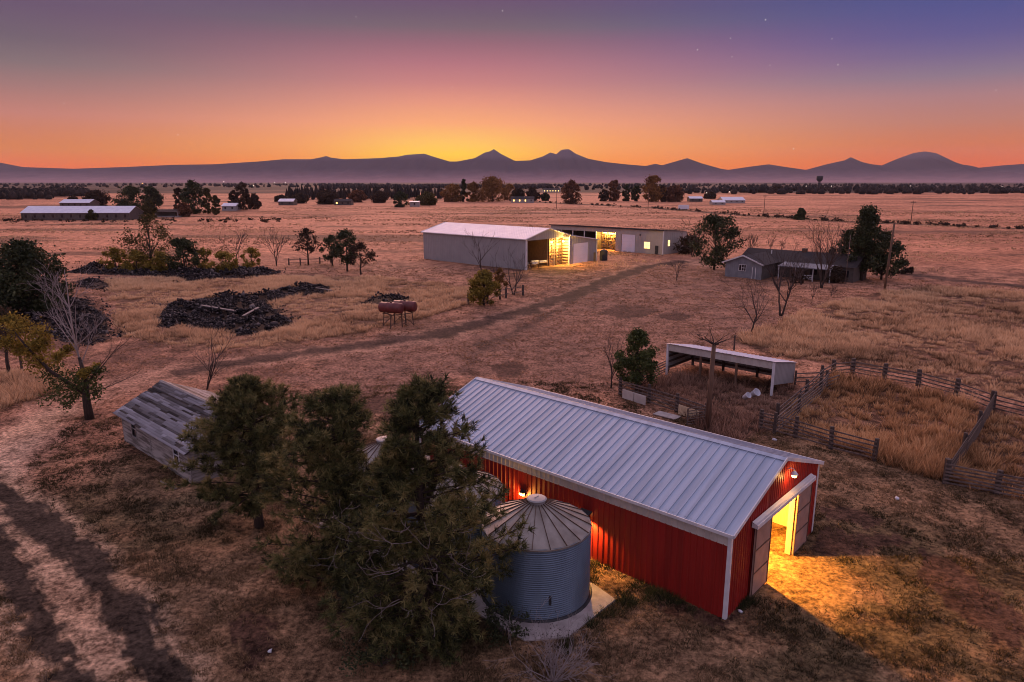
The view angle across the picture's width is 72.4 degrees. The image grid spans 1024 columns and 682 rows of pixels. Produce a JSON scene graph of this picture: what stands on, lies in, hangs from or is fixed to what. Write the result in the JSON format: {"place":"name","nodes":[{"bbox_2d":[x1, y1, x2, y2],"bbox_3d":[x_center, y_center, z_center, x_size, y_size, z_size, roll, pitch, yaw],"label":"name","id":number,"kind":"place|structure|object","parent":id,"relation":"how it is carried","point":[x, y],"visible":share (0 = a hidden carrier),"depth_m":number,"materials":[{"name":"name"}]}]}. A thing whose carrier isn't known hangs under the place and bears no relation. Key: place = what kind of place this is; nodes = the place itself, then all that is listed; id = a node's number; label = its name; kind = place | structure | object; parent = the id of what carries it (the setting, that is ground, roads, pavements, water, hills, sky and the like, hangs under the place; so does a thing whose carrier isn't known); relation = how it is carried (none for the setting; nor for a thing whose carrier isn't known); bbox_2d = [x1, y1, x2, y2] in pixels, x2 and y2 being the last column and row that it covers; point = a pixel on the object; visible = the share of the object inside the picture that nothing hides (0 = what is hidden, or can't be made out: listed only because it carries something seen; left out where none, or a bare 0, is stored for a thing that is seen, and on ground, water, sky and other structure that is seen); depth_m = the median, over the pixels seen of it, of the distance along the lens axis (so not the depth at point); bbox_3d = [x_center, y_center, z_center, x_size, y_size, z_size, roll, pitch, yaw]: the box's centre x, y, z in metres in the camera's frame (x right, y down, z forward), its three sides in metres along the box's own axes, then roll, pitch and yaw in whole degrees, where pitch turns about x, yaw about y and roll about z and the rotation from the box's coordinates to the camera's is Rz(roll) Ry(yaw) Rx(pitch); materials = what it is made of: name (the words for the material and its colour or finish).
{"place":"outdoors","nodes":[
{"label":"outdoors","id":0,"kind":"place"},
{"bbox_2d":[0,182,1023,681],"bbox_3d":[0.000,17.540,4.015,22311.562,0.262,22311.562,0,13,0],"label":"ground","id":1,"kind":"structure","parent":0,"point":[86,620],"depth_m":47.14,"materials":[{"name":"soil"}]},
{"bbox_2d":[0,304,20,372],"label":"brown tree","id":2,"kind":"object","parent":1,"relation":"on","point":[8,368],"visible":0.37,"depth_m":65.77,"materials":[{"name":"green plant"}]},
{"bbox_2d":[0,362,74,410],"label":"straw grass","id":3,"kind":"structure","parent":1,"relation":"on","point":[17,385],"depth_m":61.47,"materials":[{"name":"plant"}]},
{"bbox_2d":[0,237,75,316],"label":"dark tree","id":4,"kind":"object","parent":1,"relation":"on","point":[21,259],"visible":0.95,"depth_m":93.73,"materials":[{"name":"green plant"}]},
{"bbox_2d":[0,293,125,345],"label":"rock pile","id":5,"kind":"object","parent":1,"relation":"on","point":[77,303],"visible":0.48,"depth_m":90.17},
{"bbox_2d":[0,262,139,419],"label":"half dead tree","id":6,"kind":"object","parent":1,"relation":"on","point":[33,345],"visible":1,"depth_m":53.03,"materials":[{"name":"green plant"}]},
{"bbox_2d":[59,199,99,205],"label":"long barn","id":7,"kind":"structure","parent":1,"relation":"on","point":[78,202],"depth_m":488.77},
{"bbox_2d":[20,206,143,219],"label":"long barn","id":8,"kind":"structure","parent":1,"relation":"on","point":[79,212],"depth_m":327.35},
{"bbox_2d":[72,276,116,291],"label":"rock pile","id":9,"kind":"object","parent":1,"relation":"on","point":[87,281],"visible":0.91,"depth_m":124.95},
{"bbox_2d":[81,189,111,205],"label":"tree","id":10,"kind":"object","parent":1,"relation":"on","point":[102,198],"visible":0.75,"depth_m":504.18,"materials":[{"name":"green plant"}]},
{"bbox_2d":[96,246,129,269],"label":"shrub","id":11,"kind":"object","parent":1,"relation":"on","point":[113,253],"visible":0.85,"depth_m":143.63,"materials":[{"name":"green plant"}]},
{"bbox_2d":[111,184,149,208],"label":"tree","id":12,"kind":"object","parent":1,"relation":"on","point":[129,191],"visible":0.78,"depth_m":433.67,"materials":[{"name":"green plant"}]},
{"bbox_2d":[117,249,151,271],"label":"shrub","id":13,"kind":"object","parent":1,"relation":"on","point":[135,258],"visible":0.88,"depth_m":140.15,"materials":[{"name":"green plant"}]},
{"bbox_2d":[108,212,175,270],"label":"leafy tree","id":14,"kind":"object","parent":1,"relation":"on","point":[145,220],"visible":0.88,"depth_m":142.13,"materials":[{"name":"green plant"}]},
{"bbox_2d":[141,200,158,217],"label":"tree","id":15,"kind":"object","parent":1,"relation":"on","point":[148,206],"visible":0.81,"depth_m":342.16,"materials":[{"name":"green plant"}]},
{"bbox_2d":[140,185,165,207],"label":"tree","id":16,"kind":"object","parent":1,"relation":"on","point":[155,197],"visible":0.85,"depth_m":466.64,"materials":[{"name":"green plant"}]},
{"bbox_2d":[146,248,171,271],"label":"shrub","id":17,"kind":"object","parent":1,"relation":"on","point":[159,264],"visible":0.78,"depth_m":139.58,"materials":[{"name":"green plant"}]},
{"bbox_2d":[155,209,181,216],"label":"open shed","id":18,"kind":"structure","parent":1,"relation":"on","point":[166,213],"depth_m":355.56,"materials":[{"name":"white metal"}]},
{"bbox_2d":[67,261,285,281],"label":"rock pile","id":19,"kind":"object","parent":1,"relation":"on","point":[92,268],"visible":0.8,"depth_m":137.53,"materials":[{"name":"stone"}]},
{"bbox_2d":[160,237,203,273],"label":"leafy tree","id":20,"kind":"object","parent":1,"relation":"on","point":[182,244],"visible":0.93,"depth_m":137.42,"materials":[{"name":"green plant"}]},
{"bbox_2d":[173,202,192,216],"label":"tree","id":21,"kind":"object","parent":1,"relation":"on","point":[182,208],"visible":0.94,"depth_m":357.04,"materials":[{"name":"brown plant"}]},
{"bbox_2d":[179,179,207,213],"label":"tree","id":22,"kind":"object","parent":1,"relation":"on","point":[193,190],"visible":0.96,"depth_m":387.56,"materials":[{"name":"green plant"}]},
{"bbox_2d":[113,380,285,483],"bbox_3d":[-21.456,5.601,47.952,11.560,3.879,6.958,11,17,41],"label":"weathered cabin","id":23,"kind":"object","parent":1,"relation":"on","point":[157,416],"visible":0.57,"depth_m":46.63,"materials":[{"name":"grey"}]},
{"bbox_2d":[191,247,212,268],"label":"shrub","id":24,"kind":"object","parent":1,"relation":"on","point":[202,251],"visible":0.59,"depth_m":141.66,"materials":[{"name":"green plant"}]},
{"bbox_2d":[201,188,211,213],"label":"tree","id":25,"kind":"object","parent":1,"relation":"on","point":[207,194],"visible":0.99,"depth_m":388.85,"materials":[{"name":"green plant"}]},
{"bbox_2d":[189,326,233,389],"bbox_3d":[-26.127,1.433,61.203,3.755,6.387,6.346,-6,14,-25],"label":"bare sapling","id":26,"kind":"object","parent":1,"relation":"on","point":[211,373],"visible":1,"depth_m":61.49,"materials":[{"name":"brown plant"}]},
{"bbox_2d":[204,249,238,272],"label":"shrub","id":27,"kind":"object","parent":1,"relation":"on","point":[221,255],"visible":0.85,"depth_m":139.47,"materials":[{"name":"green plant"}]},
{"bbox_2d":[158,372,303,528],"bbox_3d":[-14.113,5.888,36.414,6.665,8.904,5.950,4,14,18],"label":"pine tree","id":28,"kind":"object","parent":1,"relation":"on","point":[241,399],"visible":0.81,"depth_m":35.58,"materials":[{"name":"green plant"}]},
{"bbox_2d":[143,281,340,336],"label":"rock pile","id":29,"kind":"object","parent":1,"relation":"on","point":[226,302],"visible":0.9,"depth_m":95.48,"materials":[{"name":"stone"}]},
{"bbox_2d":[234,181,251,209],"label":"tree","id":30,"kind":"object","parent":1,"relation":"on","point":[244,197],"visible":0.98,"depth_m":434.76,"materials":[{"name":"green plant"}]},
{"bbox_2d":[240,247,260,267],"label":"shrub","id":31,"kind":"object","parent":1,"relation":"on","point":[253,253],"visible":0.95,"depth_m":148.43,"materials":[{"name":"green plant"}]},
{"bbox_2d":[103,273,474,352],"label":"straw grass","id":32,"kind":"structure","parent":1,"relation":"on","point":[361,288],"depth_m":105.11,"materials":[{"name":"plant"}]},
{"bbox_2d":[289,227,322,264],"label":"leafy tree","id":33,"kind":"object","parent":1,"relation":"on","point":[306,232],"visible":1,"depth_m":151.11,"materials":[{"name":"green plant"}]},
{"bbox_2d":[250,381,395,596],"bbox_3d":[-8.249,6.609,30.384,6.551,10.188,5.777,5,14,19],"label":"pine tree","id":34,"kind":"object","parent":1,"relation":"on","point":[340,447],"visible":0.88,"depth_m":29.35,"materials":[{"name":"green plant"}]},
{"bbox_2d":[316,190,338,203],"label":"tree","id":35,"kind":"object","parent":1,"relation":"on","point":[325,197],"visible":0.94,"depth_m":544.77,"materials":[{"name":"green plant"}]},
{"bbox_2d":[319,234,342,265],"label":"leafy tree","id":36,"kind":"object","parent":1,"relation":"on","point":[330,257],"visible":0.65,"depth_m":149.58,"materials":[{"name":"green plant"}]},
{"bbox_2d":[329,228,359,270],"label":"leafy tree","id":37,"kind":"object","parent":1,"relation":"on","point":[343,233],"visible":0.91,"depth_m":140.37,"materials":[{"name":"green plant"}]},
{"bbox_2d":[346,189,367,201],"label":"shrub","id":38,"kind":"object","parent":1,"relation":"on","point":[357,195],"visible":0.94,"depth_m":596.09,"materials":[{"name":"brown plant"}]},
{"bbox_2d":[346,242,377,274],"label":"leafy tree","id":39,"kind":"object","parent":1,"relation":"on","point":[361,246],"visible":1,"depth_m":136.99,"materials":[{"name":"green plant"}]},
{"bbox_2d":[285,184,442,199],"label":"tree row","id":40,"kind":"object","parent":1,"relation":"on","point":[342,194],"visible":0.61,"depth_m":717.20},
{"bbox_2d":[339,625,418,676],"bbox_3d":[-5.104,11.885,26.813,3.206,1.248,2.366,0,13,0],"label":"shrub","id":41,"kind":"object","parent":1,"relation":"on","point":[403,646],"visible":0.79,"depth_m":26.44,"materials":[{"name":"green plant"}]},
{"bbox_2d":[368,190,389,202],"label":"shrub","id":42,"kind":"object","parent":1,"relation":"on","point":[379,196],"visible":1,"depth_m":583.19,"materials":[{"name":"green plant"}]},
{"bbox_2d":[353,291,413,304],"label":"rock pile","id":43,"kind":"object","parent":1,"relation":"on","point":[396,296],"visible":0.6,"depth_m":108.03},
{"bbox_2d":[382,311,413,328],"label":"tank stand","id":44,"kind":"object","parent":1,"relation":"on","point":[394,315],"visible":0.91,"depth_m":88.50,"materials":[{"name":"metal"}]},
{"bbox_2d":[378,301,403,313],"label":"fuel tank","id":45,"kind":"object","parent":44,"relation":"on","point":[390,307],"visible":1,"depth_m":87.52,"materials":[{"name":"metal"}]},
{"bbox_2d":[393,300,416,311],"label":"fuel tank","id":46,"kind":"object","parent":44,"relation":"on","point":[410,306],"visible":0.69,"depth_m":88.63,"materials":[{"name":"metal"}]},
{"bbox_2d":[393,191,409,206],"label":"tree","id":47,"kind":"object","parent":1,"relation":"on","point":[399,196],"visible":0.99,"depth_m":484.88,"materials":[{"name":"green plant"}]},
{"bbox_2d":[413,191,437,205],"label":"tree","id":48,"kind":"object","parent":1,"relation":"on","point":[428,198],"visible":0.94,"depth_m":522.80,"materials":[{"name":"green plant"}]},
{"bbox_2d":[316,370,536,670],"bbox_3d":[-3.261,6.973,26.464,8.599,11.888,7.008,0,13,0],"label":"pine tree","id":49,"kind":"object","parent":1,"relation":"on","point":[441,576],"visible":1,"depth_m":25.86,"materials":[{"name":"green plant"}]},
{"bbox_2d":[440,184,462,201],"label":"tree","id":50,"kind":"object","parent":1,"relation":"on","point":[447,195],"visible":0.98,"depth_m":610.22,"materials":[{"name":"brown plant"}]},
{"bbox_2d":[319,515,615,640],"bbox_3d":[-3.046,10.559,34.491,16.550,0.220,5.150,11,17,41],"label":"concrete pad","id":51,"kind":"object","parent":1,"relation":"on","point":[600,597],"visible":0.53,"depth_m":29.26,"materials":[{"name":"concrete"}]},
{"bbox_2d":[348,436,429,532],"bbox_3d":[-6.850,7.355,37.968,5.040,4.515,5.040,2,13,8],"label":"grain bin","id":52,"kind":"object","parent":51,"relation":"on","point":[372,449],"visible":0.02,"depth_m":37.08,"materials":[{"name":"metal"}]},
{"bbox_2d":[405,467,502,569],"bbox_3d":[-2.849,8.165,34.432,5.040,4.515,5.040,6,14,24],"label":"grain bin","id":53,"kind":"object","parent":51,"relation":"on","point":[411,509],"visible":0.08,"depth_m":32.99,"materials":[{"name":"metal"}]},
{"bbox_2d":[480,494,591,622],"bbox_3d":[1.077,8.959,30.962,5.040,4.515,5.040,11,17,41],"label":"grain bin","id":54,"kind":"object","parent":51,"relation":"on","point":[553,560],"visible":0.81,"depth_m":29.21,"materials":[{"name":"metal"}]},
{"bbox_2d":[123,443,813,656],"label":"wall weeds","id":55,"kind":"object","parent":1,"relation":"on","point":[625,597],"depth_m":30.67,"materials":[{"name":"plant"}]},
{"bbox_2d":[464,181,479,201],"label":"tree","id":56,"kind":"object","parent":1,"relation":"on","point":[472,187],"visible":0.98,"depth_m":612.17,"materials":[{"name":"brown plant"}]},
{"bbox_2d":[466,268,501,305],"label":"golden bush","id":57,"kind":"object","parent":1,"relation":"on","point":[483,285],"visible":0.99,"depth_m":102.48,"materials":[{"name":"green plant"}]},
{"bbox_2d":[471,176,513,201],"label":"tree","id":58,"kind":"object","parent":1,"relation":"on","point":[488,189],"visible":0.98,"depth_m":607.48,"materials":[{"name":"brown plant"}]},
{"bbox_2d":[481,597,531,652],"bbox_3d":[-0.311,11.183,28.057,2.259,1.901,2.041,0,13,0],"label":"shrub","id":59,"kind":"object","parent":1,"relation":"on","point":[490,613],"visible":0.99,"depth_m":28.09,"materials":[{"name":"green plant"}]},
{"bbox_2d":[421,222,598,269],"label":"white barn","id":60,"kind":"structure","parent":1,"relation":"on","point":[443,241],"depth_m":154.20,"materials":[{"name":"metal"}]},
{"bbox_2d":[573,242,587,263],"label":"garage door","id":61,"kind":"structure","parent":60,"relation":"in","point":[580,250],"depth_m":157.40,"materials":[{"name":"white metal"}]},
{"bbox_2d":[0,206,1023,283],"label":"field grass","id":62,"kind":"structure","parent":1,"relation":"on","point":[529,208],"depth_m":282.56,"materials":[{"name":"plant"}]},
{"bbox_2d":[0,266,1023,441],"bbox_3d":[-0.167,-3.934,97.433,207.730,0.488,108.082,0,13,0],"label":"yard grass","id":63,"kind":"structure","parent":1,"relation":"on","point":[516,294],"depth_m":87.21,"materials":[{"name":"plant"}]},
{"bbox_2d":[0,182,1023,199],"bbox_3d":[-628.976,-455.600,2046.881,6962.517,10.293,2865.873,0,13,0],"label":"distant woodland","id":64,"kind":"object","parent":1,"relation":"on","point":[25,192],"visible":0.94,"depth_m":1193.31,"materials":[{"name":"plant"}]},
{"bbox_2d":[488,246,535,294],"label":"bare tree","id":65,"kind":"object","parent":1,"relation":"on","point":[516,279],"visible":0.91,"depth_m":112.57,"materials":[{"name":"brown plant"}]},
{"bbox_2d":[1,200,1023,228],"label":"boundary scrub","id":66,"kind":"object","parent":1,"relation":"on","point":[836,219],"visible":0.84,"depth_m":318.84,"materials":[{"name":"green plant"}]},
{"bbox_2d":[511,196,533,202],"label":"farmhouse","id":67,"kind":"object","parent":1,"relation":"on","point":[522,199],"visible":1,"depth_m":587.31,"materials":[{"name":"white metal"}]},
{"bbox_2d":[485,596,611,681],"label":"dead shrub","id":68,"kind":"object","parent":1,"relation":"on","point":[554,667],"visible":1,"depth_m":25.62,"materials":[{"name":"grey plant"}]},
{"bbox_2d":[560,179,581,203],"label":"tree","id":69,"kind":"object","parent":1,"relation":"on","point":[569,189],"visible":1,"depth_m":556.69,"materials":[{"name":"brown plant"}]},
{"bbox_2d":[606,180,620,200],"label":"tree","id":70,"kind":"object","parent":1,"relation":"on","point":[615,192],"visible":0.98,"depth_m":626.23,"materials":[{"name":"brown plant"}]},
{"bbox_2d":[549,224,686,254],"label":"back shed","id":71,"kind":"structure","parent":1,"relation":"on","point":[649,241],"depth_m":180.58,"materials":[{"name":"beige metal"}]},
{"bbox_2d":[621,234,634,251],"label":"garage door","id":72,"kind":"structure","parent":71,"relation":"in","point":[628,241],"depth_m":180.81,"materials":[{"name":"white metal"}]},
{"bbox_2d":[419,377,823,619],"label":"red barn","id":73,"kind":"structure","parent":1,"relation":"on","point":[689,514],"depth_m":33.19,"materials":[{"name":"metal"}]},
{"bbox_2d":[749,517,772,595],"bbox_3d":[11.094,9.549,31.153,0.084,3.320,1.700,11,17,41],"label":"door","id":74,"kind":"structure","parent":73,"relation":"in","point":[762,538],"depth_m":31.10,"materials":[{"name":"metal"}]},
{"bbox_2d":[792,483,812,554],"bbox_3d":[14.392,8.737,34.699,0.084,3.320,1.800,11,17,41],"label":"door","id":75,"kind":"structure","parent":73,"relation":"in","point":[804,498],"depth_m":34.64,"materials":[{"name":"metal"}]},
{"bbox_2d":[611,327,659,390],"bbox_3d":[10.684,1.851,60.319,4.197,6.135,4.153,2,13,9],"label":"young evergreen","id":76,"kind":"object","parent":1,"relation":"on","point":[635,364],"visible":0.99,"depth_m":59.85,"materials":[{"name":"green plant"}]},
{"bbox_2d":[641,174,666,201],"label":"tree","id":77,"kind":"object","parent":1,"relation":"on","point":[652,190],"visible":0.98,"depth_m":610.25,"materials":[{"name":"brown plant"}]},
{"bbox_2d":[618,377,705,418],"bbox_3d":[12.182,4.778,56.904,0.689,1.982,9.246,-10,16,-37],"label":"rail fence","id":78,"kind":"object","parent":1,"relation":"on","point":[649,398],"visible":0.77,"depth_m":57.08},
{"bbox_2d":[622,389,645,404],"bbox_3d":[10.162,4.664,58.293,0.077,0.770,2.576,-10,16,-36],"label":"sheet panel","id":79,"kind":"object","parent":78,"relation":"attached to","point":[634,396],"visible":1,"depth_m":58.23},
{"bbox_2d":[664,185,684,201],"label":"tree","id":80,"kind":"object","parent":1,"relation":"on","point":[677,195],"visible":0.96,"depth_m":611.66,"materials":[{"name":"brown plant"}]},
{"bbox_2d":[673,233,700,254],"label":"round bush","id":81,"kind":"object","parent":1,"relation":"on","point":[685,249],"visible":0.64,"depth_m":175.32,"materials":[{"name":"green plant"}]},
{"bbox_2d":[690,327,733,428],"bbox_3d":[14.305,2.868,51.123,2.797,8.198,2.368,11,17,39],"label":"pollard pole","id":82,"kind":"object","parent":1,"relation":"on","point":[710,393],"visible":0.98,"depth_m":50.73,"materials":[{"name":"brown plant"}]},
{"bbox_2d":[631,366,796,440],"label":"corral weeds","id":83,"kind":"object","parent":1,"relation":"on","point":[720,422],"visible":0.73,"depth_m":58.76,"materials":[{"name":"plant"}]},
{"bbox_2d":[687,210,746,269],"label":"evergreen tree","id":84,"kind":"object","parent":1,"relation":"on","point":[717,222],"visible":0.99,"depth_m":142.69,"materials":[{"name":"green plant"}]},
{"bbox_2d":[665,343,795,395],"bbox_3d":[20.191,2.120,64.949,10.440,3.279,5.300,11,17,41],"label":"animal shelter","id":85,"kind":"object","parent":1,"relation":"on","point":[780,371],"visible":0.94,"depth_m":63.75,"materials":[{"name":"white metal"}]},
{"bbox_2d":[719,272,774,331],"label":"bare tree","id":86,"kind":"object","parent":1,"relation":"on","point":[755,319],"visible":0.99,"depth_m":84.61,"materials":[{"name":"brown plant"}]},
{"bbox_2d":[747,238,810,315],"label":"bare tree","id":87,"kind":"object","parent":1,"relation":"on","point":[790,288],"visible":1,"depth_m":94.61,"materials":[{"name":"brown plant"}]},
{"bbox_2d":[722,248,866,282],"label":"house","id":88,"kind":"structure","parent":1,"relation":"on","point":[745,264],"depth_m":131.99,"materials":[{"name":"grey"}]},
{"bbox_2d":[772,370,828,432],"bbox_3d":[23.673,4.819,56.617,0.483,1.988,15.037,10,16,36],"label":"rail fence","id":89,"kind":"object","parent":1,"relation":"on","point":[799,403],"visible":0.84,"depth_m":55.20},
{"bbox_2d":[776,362,836,421],"bbox_3d":[25.202,4.106,59.757,0.588,1.975,16.989,10,16,37],"label":"rail fence","id":90,"kind":"object","parent":1,"relation":"on","point":[778,406],"visible":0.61,"depth_m":58.99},
{"bbox_2d":[758,409,879,461],"bbox_3d":[21.209,6.581,49.000,0.518,1.947,8.462,-11,17,-40],"label":"rail fence","id":91,"kind":"object","parent":1,"relation":"on","point":[830,434],"visible":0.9,"depth_m":48.33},
{"bbox_2d":[804,210,849,287],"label":"bare tree","id":92,"kind":"object","parent":1,"relation":"on","point":[829,262],"visible":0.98,"depth_m":118.59,"materials":[{"name":"brown plant"}]},
{"bbox_2d":[826,265,847,282],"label":"shrub","id":93,"kind":"object","parent":1,"relation":"on","point":[836,277],"visible":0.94,"depth_m":125.34,"materials":[{"name":"green plant"}]},
{"bbox_2d":[827,229,867,271],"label":"evergreen tree","id":94,"kind":"object","parent":1,"relation":"on","point":[846,239],"visible":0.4,"depth_m":130.00,"materials":[{"name":"green plant"}]},
{"bbox_2d":[840,202,894,280],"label":"evergreen tree","id":95,"kind":"object","parent":1,"relation":"on","point":[867,230],"visible":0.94,"depth_m":126.12,"materials":[{"name":"green plant"}]},
{"bbox_2d":[769,365,983,479],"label":"corral weeds","id":96,"kind":"object","parent":1,"relation":"on","point":[902,449],"visible":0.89,"depth_m":53.30,"materials":[{"name":"plant"}]},
{"bbox_2d":[736,283,1023,401],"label":"meadow grass","id":97,"kind":"structure","parent":1,"relation":"on","point":[909,305],"depth_m":84.01,"materials":[{"name":"plant"}]},
{"bbox_2d":[883,223,894,291],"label":"utility pole","id":98,"kind":"object","parent":1,"relation":"on","point":[888,262],"visible":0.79,"depth_m":114.05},
{"bbox_2d":[867,229,911,279],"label":"evergreen tree","id":99,"kind":"object","parent":1,"relation":"on","point":[898,247],"visible":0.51,"depth_m":127.72,"materials":[{"name":"green plant"}]},
{"bbox_2d":[831,358,1023,415],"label":"rail fence","id":100,"kind":"object","parent":1,"relation":"on","point":[919,377],"visible":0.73,"depth_m":62.06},
{"bbox_2d":[944,390,995,477],"bbox_3d":[32.515,6.472,49.384,0.413,2.044,18.283,11,17,40],"label":"board fence","id":101,"kind":"object","parent":1,"relation":"on","point":[970,438],"visible":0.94,"depth_m":48.74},
{"bbox_2d":[939,410,1023,500],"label":"corral weeds","id":102,"kind":"object","parent":1,"relation":"on","point":[992,465],"visible":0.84,"depth_m":45.74,"materials":[{"name":"plant"}]},
{"bbox_2d":[942,458,1023,497],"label":"rail fence","id":103,"kind":"object","parent":1,"relation":"on","point":[997,485],"visible":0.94,"depth_m":41.53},
{"bbox_2d":[0,149,1023,182],"bbox_3d":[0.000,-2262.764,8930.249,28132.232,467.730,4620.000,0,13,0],"label":"mountains","id":104,"kind":"structure","parent":0,"point":[564,166],"depth_m":9286.77,"materials":[{"name":"stone"}]},
{"bbox_2d":[0,0,1023,169],"label":"sky","id":105,"kind":"structure","parent":0,"point":[722,84],"materials":[{"name":"orange"}]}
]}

